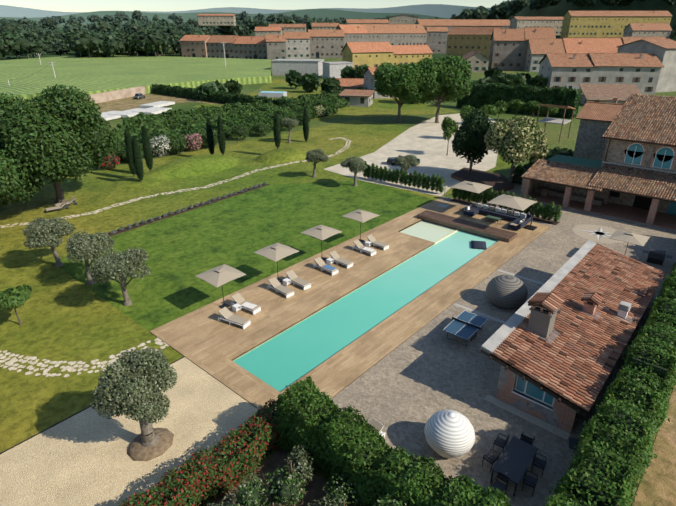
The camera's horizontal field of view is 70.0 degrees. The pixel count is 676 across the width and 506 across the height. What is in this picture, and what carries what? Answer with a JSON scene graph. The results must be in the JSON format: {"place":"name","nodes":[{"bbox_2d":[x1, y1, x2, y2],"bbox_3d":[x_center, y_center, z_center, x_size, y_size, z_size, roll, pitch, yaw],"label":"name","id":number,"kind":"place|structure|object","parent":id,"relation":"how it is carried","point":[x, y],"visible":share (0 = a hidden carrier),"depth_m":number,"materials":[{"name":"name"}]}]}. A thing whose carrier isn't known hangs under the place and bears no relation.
{"place":"outdoors","nodes":[
{"label":"outdoors","id":0,"kind":"place"},
{"bbox_2d":[0,337,168,376],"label":"flagstone path","id":1,"kind":"structure","parent":0,"point":[45,371],"depth_m":25.95,"materials":[{"name":"stone"}]},
{"bbox_2d":[0,226,183,452],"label":"lawn","id":2,"kind":"structure","parent":0,"point":[64,315],"depth_m":27.92,"materials":[{"name":"plant"}]},
{"bbox_2d":[0,284,31,324],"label":"fig tree","id":3,"kind":"object","parent":2,"relation":"on","point":[14,298],"visible":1,"depth_m":28.19,"materials":[{"name":"green plant"}]},
{"bbox_2d":[0,55,271,103],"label":"corn field","id":4,"kind":"structure","parent":0,"point":[94,75],"depth_m":183.21,"materials":[{"name":"plant"}]},
{"bbox_2d":[79,86,145,103],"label":"wall","id":5,"kind":"structure","parent":4,"relation":"on","point":[113,95],"depth_m":126.86,"materials":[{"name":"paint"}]},
{"bbox_2d":[0,137,350,227],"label":"flagstone path","id":6,"kind":"structure","parent":0,"point":[133,200],"depth_m":54.28,"materials":[{"name":"stone"}]},
{"bbox_2d":[0,22,446,59],"bbox_3d":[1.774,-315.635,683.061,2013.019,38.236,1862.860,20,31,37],"label":"hillside terrain","id":7,"kind":"structure","parent":0,"point":[72,53],"depth_m":354.22,"materials":[{"name":"green plant"}]},
{"bbox_2d":[509,17,562,34],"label":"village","id":8,"kind":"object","parent":7,"relation":"on","point":[515,23],"visible":0.46,"depth_m":404.70,"materials":[{"name":"beige paint"}]},
{"bbox_2d":[560,12,671,37],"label":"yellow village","id":9,"kind":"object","parent":7,"relation":"on","point":[594,26],"visible":0.62,"depth_m":381.86,"materials":[{"name":"paint"}]},
{"bbox_2d":[563,11,671,16],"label":"roof","id":10,"kind":"structure","parent":9,"relation":"attached to","point":[619,13],"depth_m":381.50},
{"bbox_2d":[623,24,670,38],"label":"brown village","id":11,"kind":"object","parent":7,"relation":"on","point":[629,31],"visible":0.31,"depth_m":354.73,"materials":[{"name":"beige paint"}]},
{"bbox_2d":[623,23,672,30],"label":"roof","id":12,"kind":"structure","parent":11,"relation":"attached to","point":[650,26],"depth_m":354.90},
{"bbox_2d":[0,9,449,25],"bbox_3d":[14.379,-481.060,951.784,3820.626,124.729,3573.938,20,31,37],"label":"hills","id":13,"kind":"structure","parent":0,"point":[324,13],"depth_m":2306.78,"materials":[{"name":"plant"}]},
{"bbox_2d":[0,4,489,17],"bbox_3d":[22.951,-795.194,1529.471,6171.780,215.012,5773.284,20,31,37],"label":"hills","id":14,"kind":"structure","parent":0,"point":[442,10],"depth_m":3681.33,"materials":[{"name":"blue"}]},
{"bbox_2d":[0,0,509,11],"label":"sky","id":15,"kind":"structure","parent":0,"point":[49,5],"materials":[{"name":"white"}]},
{"bbox_2d":[0,120,549,327],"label":"lawn","id":16,"kind":"structure","parent":0,"point":[98,189],"depth_m":58.40,"materials":[{"name":"plant"}]},
{"bbox_2d":[0,148,43,205],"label":"tree","id":17,"kind":"object","parent":16,"relation":"on","point":[15,184],"visible":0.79,"depth_m":42.72,"materials":[{"name":"green plant"}]},
{"bbox_2d":[0,84,116,203],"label":"tree","id":18,"kind":"object","parent":16,"relation":"on","point":[54,134],"visible":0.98,"depth_m":45.25,"materials":[{"name":"green plant"}]},
{"bbox_2d":[131,135,143,181],"bbox_3d":[-22.904,-10.715,55.100,1.226,5.378,1.253,20,31,37],"label":"cypress","id":19,"kind":"object","parent":16,"relation":"on","point":[137,161],"visible":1,"depth_m":54.79,"materials":[{"name":"green plant"}]},
{"bbox_2d":[102,182,266,233],"bbox_3d":[-14.387,-4.935,49.185,1.846,0.541,20.039,20,31,37],"label":"lavender foliage","id":20,"kind":"object","parent":16,"relation":"on","point":[177,210],"visible":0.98,"depth_m":48.09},
{"bbox_2d":[102,184,269,235],"bbox_3d":[-14.453,-4.734,49.272,2.321,0.001,20.467,20,31,37],"label":"planting bed","id":21,"kind":"object","parent":16,"relation":"on","point":[167,216],"visible":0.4,"depth_m":47.67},
{"bbox_2d":[192,79,458,118],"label":"neighbour lawn","id":22,"kind":"structure","parent":0,"point":[383,107],"depth_m":114.07,"materials":[{"name":"plant"}]},
{"bbox_2d":[43,58,675,505],"bbox_3d":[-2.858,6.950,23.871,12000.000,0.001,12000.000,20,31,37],"label":"ground","id":23,"kind":"structure","parent":0,"point":[565,136],"depth_m":94.32,"materials":[{"name":"plant"}]},
{"bbox_2d":[0,357,265,505],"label":"gravel strip","id":24,"kind":"object","parent":23,"relation":"on","point":[82,458],"depth_m":20.57,"materials":[{"name":"gravel"}]},
{"bbox_2d":[127,428,173,460],"bbox_3d":[-8.091,8.265,20.880,1.800,0.520,1.902,20,31,37],"label":"soil mound","id":25,"kind":"object","parent":24,"relation":"on","point":[137,451],"visible":0.75,"depth_m":20.49,"materials":[{"name":"soil"}]},
{"bbox_2d":[90,347,177,446],"bbox_3d":[-8.207,6.079,19.986,3.004,4.538,3.434,0,25,-1],"label":"olive tree","id":26,"kind":"object","parent":25,"relation":"on","point":[135,383],"visible":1,"depth_m":18.91,"materials":[{"name":"green plant"}]},
{"bbox_2d":[101,101,174,120],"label":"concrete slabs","id":27,"kind":"structure","parent":23,"relation":"on","point":[153,108],"depth_m":104.06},
{"bbox_2d":[96,93,224,112],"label":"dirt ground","id":28,"kind":"structure","parent":23,"relation":"on","point":[128,103],"depth_m":123.88,"materials":[{"name":"soil"}]},
{"bbox_2d":[180,36,209,57],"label":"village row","id":29,"kind":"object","parent":23,"relation":"on","point":[193,48],"visible":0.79,"depth_m":307.31,"materials":[{"name":"beige paint"}]},
{"bbox_2d":[118,398,285,505],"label":"photinia hedge","id":30,"kind":"object","parent":23,"relation":"on","point":[201,482],"visible":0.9,"depth_m":18.45,"materials":[{"name":"green plant"}]},
{"bbox_2d":[206,43,234,57],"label":"village row","id":31,"kind":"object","parent":23,"relation":"on","point":[215,50],"visible":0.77,"depth_m":303.49,"materials":[{"name":"grey paint"}]},
{"bbox_2d":[107,101,337,160],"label":"hedge border","id":32,"kind":"object","parent":23,"relation":"on","point":[249,121],"visible":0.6,"depth_m":85.11,"materials":[{"name":"green plant"}]},
{"bbox_2d":[109,96,341,137],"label":"vine row","id":33,"kind":"object","parent":23,"relation":"on","point":[170,127],"visible":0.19,"depth_m":86.47,"materials":[{"name":"green plant"}]},
{"bbox_2d":[114,95,339,133],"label":"vine row","id":34,"kind":"object","parent":23,"relation":"on","point":[167,122],"visible":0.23,"depth_m":89.65,"materials":[{"name":"green plant"}]},
{"bbox_2d":[112,97,348,141],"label":"vine row","id":35,"kind":"object","parent":23,"relation":"on","point":[342,103],"visible":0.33,"depth_m":89.50,"materials":[{"name":"green plant"}]},
{"bbox_2d":[151,84,314,106],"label":"garden hedge","id":36,"kind":"object","parent":23,"relation":"on","point":[213,95],"visible":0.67,"depth_m":120.24,"materials":[{"name":"green plant"}]},
{"bbox_2d":[51,180,434,331],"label":"lawn","id":37,"kind":"structure","parent":23,"relation":"on","point":[183,250],"depth_m":41.70,"materials":[{"name":"plant"}]},
{"bbox_2d":[22,217,75,266],"bbox_3d":[-21.343,-0.792,36.094,3.014,3.872,3.672,-5,25,-10],"label":"olive tree","id":38,"kind":"object","parent":37,"relation":"on","point":[39,229],"visible":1,"depth_m":35.05,"materials":[{"name":"green plant"}]},
{"bbox_2d":[64,231,114,284],"bbox_3d":[-17.094,0.373,33.635,3.116,3.780,4.214,-8,26,-18],"label":"olive tree","id":39,"kind":"object","parent":37,"relation":"on","point":[88,248],"visible":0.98,"depth_m":32.68,"materials":[{"name":"green plant"}]},
{"bbox_2d":[88,247,150,305],"bbox_3d":[-13.542,1.750,30.609,3.500,3.800,3.752,-5,25,-12],"label":"olive tree","id":40,"kind":"object","parent":37,"relation":"on","point":[107,268],"visible":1,"depth_m":29.75,"materials":[{"name":"green plant"}]},
{"bbox_2d":[340,157,366,185],"bbox_3d":[1.954,-9.278,55.062,3.414,3.494,2.949,20,31,37],"label":"olive tree","id":41,"kind":"object","parent":37,"relation":"on","point":[355,165],"visible":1,"depth_m":53.90,"materials":[{"name":"green plant"}]},
{"bbox_2d":[117,89,368,129],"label":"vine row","id":42,"kind":"object","parent":23,"relation":"on","point":[181,114],"visible":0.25,"depth_m":94.99,"materials":[{"name":"green plant"}]},
{"bbox_2d":[122,87,366,122],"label":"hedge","id":43,"kind":"object","parent":23,"relation":"on","point":[165,114],"visible":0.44,"depth_m":100.09,"materials":[{"name":"green plant"}]},
{"bbox_2d":[234,44,266,58],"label":"village row","id":44,"kind":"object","parent":23,"relation":"on","point":[250,51],"visible":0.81,"depth_m":297.32,"materials":[{"name":"grey paint"}]},
{"bbox_2d":[266,42,285,61],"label":"village row","id":45,"kind":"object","parent":23,"relation":"on","point":[276,50],"visible":0.83,"depth_m":289.35,"materials":[{"name":"grey paint"}]},
{"bbox_2d":[210,449,356,505],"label":"planting bed","id":46,"kind":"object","parent":23,"relation":"on","point":[314,490],"depth_m":19.01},
{"bbox_2d":[234,471,266,505],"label":"shrub","id":47,"kind":"object","parent":46,"relation":"on","point":[249,495],"visible":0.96,"depth_m":16.86,"materials":[{"name":"green plant"}]},
{"bbox_2d":[259,465,304,505],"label":"shrub","id":48,"kind":"object","parent":46,"relation":"on","point":[284,490],"visible":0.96,"depth_m":17.41,"materials":[{"name":"green plant"}]},
{"bbox_2d":[284,444,313,485],"bbox_3d":[-1.473,8.336,18.749,1.265,1.651,1.248,20,31,37],"label":"shrub","id":49,"kind":"object","parent":46,"relation":"on","point":[300,462],"visible":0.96,"depth_m":18.50,"materials":[{"name":"green plant"}]},
{"bbox_2d":[323,473,360,505],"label":"shrub","id":50,"kind":"object","parent":46,"relation":"on","point":[343,492],"visible":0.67,"depth_m":17.56,"materials":[{"name":"green plant"}]},
{"bbox_2d":[272,60,323,75],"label":"village shed","id":51,"kind":"structure","parent":23,"relation":"on","point":[281,68],"depth_m":195.00,"materials":[{"name":"concrete"}]},
{"bbox_2d":[286,39,309,58],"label":"village row","id":52,"kind":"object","parent":23,"relation":"on","point":[297,48],"visible":0.83,"depth_m":312.62,"materials":[{"name":"white paint"}]},
{"bbox_2d":[310,37,343,57],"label":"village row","id":53,"kind":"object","parent":23,"relation":"on","point":[326,47],"visible":0.81,"depth_m":326.00,"materials":[{"name":"grey paint"}]},
{"bbox_2d":[0,0,675,102],"bbox_3d":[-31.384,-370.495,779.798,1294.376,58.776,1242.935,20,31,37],"label":"trees","id":54,"kind":"object","parent":23,"relation":"on","point":[101,37],"visible":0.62,"depth_m":353.53,"materials":[{"name":"green plant"}]},
{"bbox_2d":[198,15,235,25],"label":"building","id":55,"kind":"structure","parent":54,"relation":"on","point":[216,20],"depth_m":453.46,"materials":[{"name":"beige paint"}]},
{"bbox_2d":[150,200,547,409],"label":"pool deck","id":56,"kind":"structure","parent":23,"relation":"on","point":[206,338],"depth_m":31.29,"materials":[{"name":"brown wood"}]},
{"bbox_2d":[196,264,245,307],"bbox_3d":[-7.354,2.221,30.681,2.261,2.770,2.261,20,31,37],"label":"parasol","id":57,"kind":"object","parent":56,"relation":"on","point":[218,276],"visible":0.98,"depth_m":29.99,"materials":[{"name":"fabric"}]},
{"bbox_2d":[253,243,298,281],"bbox_3d":[-4.267,0.746,33.903,2.261,2.770,2.261,20,31,37],"label":"parasol","id":58,"kind":"object","parent":56,"relation":"on","point":[275,252],"visible":0.94,"depth_m":33.19,"materials":[{"name":"fabric"}]},
{"bbox_2d":[301,225,341,260],"bbox_3d":[-1.256,-0.756,37.185,2.261,2.770,2.261,20,31,37],"label":"parasol","id":59,"kind":"object","parent":56,"relation":"on","point":[321,232],"visible":0.94,"depth_m":36.46,"materials":[{"name":"fabric"}]},
{"bbox_2d":[150,199,550,410],"bbox_3d":[4.145,1.166,36.428,12.000,0.104,32.950,20,31,37],"label":"deck border","id":60,"kind":"object","parent":56,"relation":"on","point":[253,402],"visible":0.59,"depth_m":29.06,"materials":[{"name":"brown wood"}]},
{"bbox_2d":[223,219,502,396],"bbox_3d":[2.508,1.894,34.779,8.340,0.054,25.820,20,31,37],"label":"pool coping","id":61,"kind":"object","parent":56,"relation":"on","point":[254,378],"visible":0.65,"depth_m":29.66,"materials":[{"name":"stone"}]},
{"bbox_2d":[417,210,517,242],"bbox_3d":[11.539,-2.536,43.986,9.140,0.345,1.750,20,31,37],"label":"pool cover bench","id":62,"kind":"object","parent":56,"relation":"on","point":[475,228],"visible":1,"depth_m":43.44,"materials":[{"name":"wood"}]},
{"bbox_2d":[462,202,532,229],"bbox_3d":[14.827,-3.529,45.514,6.010,0.878,2.952,20,31,37],"label":"outdoor sofa","id":63,"kind":"object","parent":56,"relation":"on","point":[519,220],"visible":0.98,"depth_m":45.93,"materials":[{"name":"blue fabric"}]},
{"bbox_2d":[487,194,536,230],"bbox_3d":[15.589,-3.646,42.982,3.487,3.199,3.585,20,31,37],"label":"cantilever parasol","id":64,"kind":"object","parent":56,"relation":"on","point":[518,203],"visible":1,"depth_m":42.16,"materials":[{"name":"fabric"}]},
{"bbox_2d":[234,220,497,359],"bbox_3d":[2.613,2.460,35.170,7.700,1.399,25.500,20,31,37],"label":"pool shell","id":65,"kind":"object","parent":23,"relation":"in","point":[375,277],"visible":0.16,"depth_m":35.57},
{"bbox_2d":[233,220,497,391],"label":"pool water","id":66,"kind":"structure","parent":65,"relation":"in","point":[288,357],"depth_m":30.97,"materials":[{"name":"liquid"}]},
{"bbox_2d":[342,44,392,67],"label":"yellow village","id":67,"kind":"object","parent":23,"relation":"on","point":[376,59],"visible":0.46,"depth_m":217.61,"materials":[{"name":"paint"}]},
{"bbox_2d":[341,42,394,52],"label":"roof","id":68,"kind":"structure","parent":67,"relation":"attached to","point":[364,47],"depth_m":217.48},
{"bbox_2d":[373,62,429,122],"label":"park tree","id":69,"kind":"object","parent":23,"relation":"on","point":[401,82],"visible":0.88,"depth_m":87.89,"materials":[{"name":"green plant"}]},
{"bbox_2d":[426,29,447,53],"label":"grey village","id":70,"kind":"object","parent":23,"relation":"on","point":[436,42],"visible":0.65,"depth_m":375.97,"materials":[{"name":"paint"}]},
{"bbox_2d":[241,0,675,38],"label":"wooded rise","id":71,"kind":"structure","parent":23,"relation":"on","point":[561,8],"depth_m":463.43,"materials":[{"name":"plant"}]},
{"bbox_2d":[446,35,471,56],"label":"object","id":72,"kind":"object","parent":23,"relation":"on","point":[458,45],"visible":0.54,"depth_m":299.28,"materials":[{"name":"paint"}]},
{"bbox_2d":[470,35,491,58],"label":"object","id":73,"kind":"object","parent":23,"relation":"on","point":[481,44],"visible":0.42,"depth_m":290.41,"materials":[{"name":"paint"}]},
{"bbox_2d":[325,182,675,505],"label":"stone patio","id":74,"kind":"structure","parent":23,"relation":"on","point":[405,391],"depth_m":24.67,"materials":[{"name":"stone"}]},
{"bbox_2d":[274,376,510,505],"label":"laurel hedge","id":75,"kind":"object","parent":74,"relation":"on","point":[340,442],"visible":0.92,"depth_m":17.90,"materials":[{"name":"green plant"}]},
{"bbox_2d":[424,410,474,458],"bbox_3d":[4.685,7.475,20.240,2.100,1.950,2.100,20,31,37],"label":"spherical sculpture","id":76,"kind":"object","parent":74,"relation":"on","point":[449,434],"visible":1,"depth_m":19.60,"materials":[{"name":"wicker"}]},
{"bbox_2d":[443,310,487,345],"bbox_3d":[7.432,4.409,28.165,1.809,0.933,2.740,19,31,35],"label":"table tennis","id":77,"kind":"object","parent":74,"relation":"on","point":[466,325],"visible":0.98,"depth_m":27.92,"materials":[{"name":"blue"}]},
{"bbox_2d":[451,167,513,193],"bbox_3d":[17.133,-8.723,57.565,8.132,0.350,6.729,20,31,37],"label":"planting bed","id":78,"kind":"object","parent":74,"relation":"on","point":[498,182],"visible":0.7,"depth_m":57.46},
{"bbox_2d":[452,108,492,173],"bbox_3d":[16.310,-13.273,58.316,5.062,8.055,4.716,6,25,14],"label":"magnolia tree","id":79,"kind":"object","parent":78,"relation":"on","point":[468,142],"visible":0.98,"depth_m":56.65,"materials":[{"name":"green plant"}]},
{"bbox_2d":[450,198,559,224],"bbox_3d":[16.320,-4.221,48.079,10.900,0.060,1.000,20,31,37],"label":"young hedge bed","id":80,"kind":"object","parent":74,"relation":"on","point":[540,219],"visible":0.43,"depth_m":45.96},
{"bbox_2d":[452,187,561,223],"bbox_3d":[16.315,-5.188,47.583,11.378,2.171,0.946,21,32,38],"label":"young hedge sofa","id":81,"kind":"object","parent":80,"relation":"on","point":[544,213],"visible":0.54,"depth_m":46.91,"materials":[{"name":"green plant"}]},
{"bbox_2d":[486,275,527,308],"bbox_3d":[10.998,2.389,31.408,2.600,1.900,2.600,20,31,37],"label":"sculpture","id":82,"kind":"object","parent":74,"relation":"on","point":[507,291],"visible":1,"depth_m":30.60,"materials":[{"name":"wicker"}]},
{"bbox_2d":[490,436,537,496],"bbox_3d":[7.072,8.527,19.382,1.042,0.750,2.200,19,31,36],"label":"dining table","id":83,"kind":"object","parent":74,"relation":"on","point":[514,460],"visible":0.88,"depth_m":19.14,"materials":[{"name":"grey"}]},
{"bbox_2d":[484,395,569,439],"bbox_3d":[8.681,7.553,22.391,3.900,0.001,0.450,20,31,37],"label":"cottage pebble strip","id":84,"kind":"object","parent":74,"relation":"on","point":[531,419],"visible":1,"depth_m":22.29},
{"bbox_2d":[480,240,665,433],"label":"cottage","id":85,"kind":"structure","parent":74,"relation":"on","point":[554,345],"depth_m":23.70,"materials":[{"name":"tile"}]},
{"bbox_2d":[546,154,601,168],"bbox_3d":[27.651,-9.486,57.129,6.400,2.040,8.087,20,31,37],"label":"shade net pergola","id":86,"kind":"object","parent":74,"relation":"on","point":[590,163],"visible":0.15,"depth_m":57.95,"materials":[{"name":"green"}]},
{"bbox_2d":[573,224,622,242],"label":"round paving","id":87,"kind":"structure","parent":74,"relation":"on","point":[598,233],"depth_m":42.86,"materials":[{"name":"white stone"}]},
{"bbox_2d":[544,262,675,505],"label":"laurel hedge","id":88,"kind":"object","parent":74,"relation":"on","point":[610,461],"visible":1,"depth_m":18.10,"materials":[{"name":"green plant"}]},
{"bbox_2d":[609,230,649,253],"bbox_3d":[22.122,-0.461,36.949,2.311,2.470,2.311,20,31,37],"label":"patio umbrella","id":89,"kind":"object","parent":74,"relation":"on","point":[632,238],"visible":0.92,"depth_m":36.27,"materials":[{"name":"fabric"}]},
{"bbox_2d":[488,34,525,69],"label":"tall grey building","id":90,"kind":"structure","parent":23,"relation":"on","point":[506,55],"depth_m":223.57,"materials":[{"name":"paint"}]},
{"bbox_2d":[490,29,527,40],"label":"roof","id":91,"kind":"structure","parent":90,"relation":"attached to","point":[509,34],"depth_m":222.17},
{"bbox_2d":[484,116,549,183],"bbox_3d":[20.115,-11.469,54.844,7.140,7.712,6.299,-16,29,-30],"label":"flowering tree","id":92,"kind":"object","parent":23,"relation":"on","point":[513,140],"visible":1,"depth_m":52.93,"materials":[{"name":"green plant"}]},
{"bbox_2d":[456,81,581,118],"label":"hedge","id":93,"kind":"object","parent":23,"relation":"on","point":[481,95],"visible":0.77,"depth_m":103.77,"materials":[{"name":"green plant"}]},
{"bbox_2d":[508,147,573,183],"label":"shrubs","id":94,"kind":"object","parent":23,"relation":"on","point":[519,172],"visible":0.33,"depth_m":58.82,"materials":[{"name":"green plant"}]},
{"bbox_2d":[536,104,574,142],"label":"terrace canopy","id":95,"kind":"object","parent":23,"relation":"on","point":[546,120],"visible":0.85,"depth_m":78.31,"materials":[{"name":"wood"}]},
{"bbox_2d":[538,56,595,93],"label":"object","id":96,"kind":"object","parent":23,"relation":"on","point":[571,77],"visible":0.71,"depth_m":138.96,"materials":[{"name":"paint"}]},
{"bbox_2d":[538,53,597,67],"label":"roof","id":97,"kind":"structure","parent":96,"relation":"attached to","point":[569,60],"depth_m":140.07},
{"bbox_2d":[573,119,610,160],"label":"building wall","id":98,"kind":"structure","parent":23,"relation":"on","point":[591,143],"depth_m":64.23,"materials":[{"name":"stone"}]},
{"bbox_2d":[576,98,623,121],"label":"roof","id":99,"kind":"structure","parent":98,"relation":"on","point":[600,111],"depth_m":64.00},
{"bbox_2d":[520,94,675,229],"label":"farmhouse","id":100,"kind":"object","parent":23,"relation":"on","point":[633,178],"visible":1,"depth_m":47.94,"materials":[{"name":"stone"}]},
{"bbox_2d":[593,67,630,83],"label":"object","id":101,"kind":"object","parent":23,"relation":"on","point":[611,75],"visible":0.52,"depth_m":137.28,"materials":[{"name":"paint"}]},
{"bbox_2d":[588,53,633,66],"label":"roof","id":102,"kind":"structure","parent":101,"relation":"attached to","point":[611,60],"depth_m":138.12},
{"bbox_2d":[627,67,661,94],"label":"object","id":103,"kind":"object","parent":23,"relation":"on","point":[645,80],"visible":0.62,"depth_m":136.59,"materials":[{"name":"paint"}]},
{"bbox_2d":[627,53,663,66],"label":"roof","id":104,"kind":"structure","parent":103,"relation":"attached to","point":[644,59],"depth_m":137.69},
{"bbox_2d":[617,40,675,92],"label":"building","id":105,"kind":"structure","parent":23,"relation":"on","point":[667,76],"depth_m":142.06,"materials":[{"name":"paint"}]},
{"bbox_2d":[632,385,675,505],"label":"ground","id":106,"kind":"structure","parent":23,"relation":"on","point":[657,487],"depth_m":19.61,"materials":[{"name":"beige soil"}]},
{"bbox_2d":[361,24,402,33],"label":"roof","id":107,"kind":"structure","parent":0,"point":[382,28],"depth_m":352.51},
{"bbox_2d":[324,113,497,195],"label":"parking gravel","id":108,"kind":"structure","parent":0,"point":[426,143],"depth_m":68.56,"materials":[{"name":"gravel"}]},
{"bbox_2d":[362,161,445,192],"bbox_3d":[7.291,-8.793,55.451,11.092,2.177,0.964,18,30,34],"label":"young hedge","id":109,"kind":"object","parent":108,"relation":"on","point":[393,175],"visible":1,"depth_m":55.01,"materials":[{"name":"green plant"}]},
{"bbox_2d":[417,54,472,122],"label":"park tree","id":110,"kind":"object","parent":108,"relation":"on","point":[449,78],"visible":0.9,"depth_m":88.06,"materials":[{"name":"green plant"}]},
{"bbox_2d":[391,45,432,53],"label":"roof","id":111,"kind":"structure","parent":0,"point":[411,49],"depth_m":240.66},
{"bbox_2d":[415,19,509,25],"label":"roof","id":112,"kind":"structure","parent":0,"point":[462,22],"depth_m":429.12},
{"bbox_2d":[524,27,555,39],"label":"roof","id":113,"kind":"structure","parent":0,"point":[539,32],"depth_m":220.60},
{"bbox_2d":[528,39,565,53],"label":"roof","id":114,"kind":"structure","parent":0,"point":[541,46],"depth_m":215.48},
{"bbox_2d":[563,38,623,53],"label":"roof","id":115,"kind":"structure","parent":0,"point":[590,45],"depth_m":214.19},
{"bbox_2d":[579,84,641,100],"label":"roof","id":116,"kind":"structure","parent":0,"point":[622,91],"depth_m":118.06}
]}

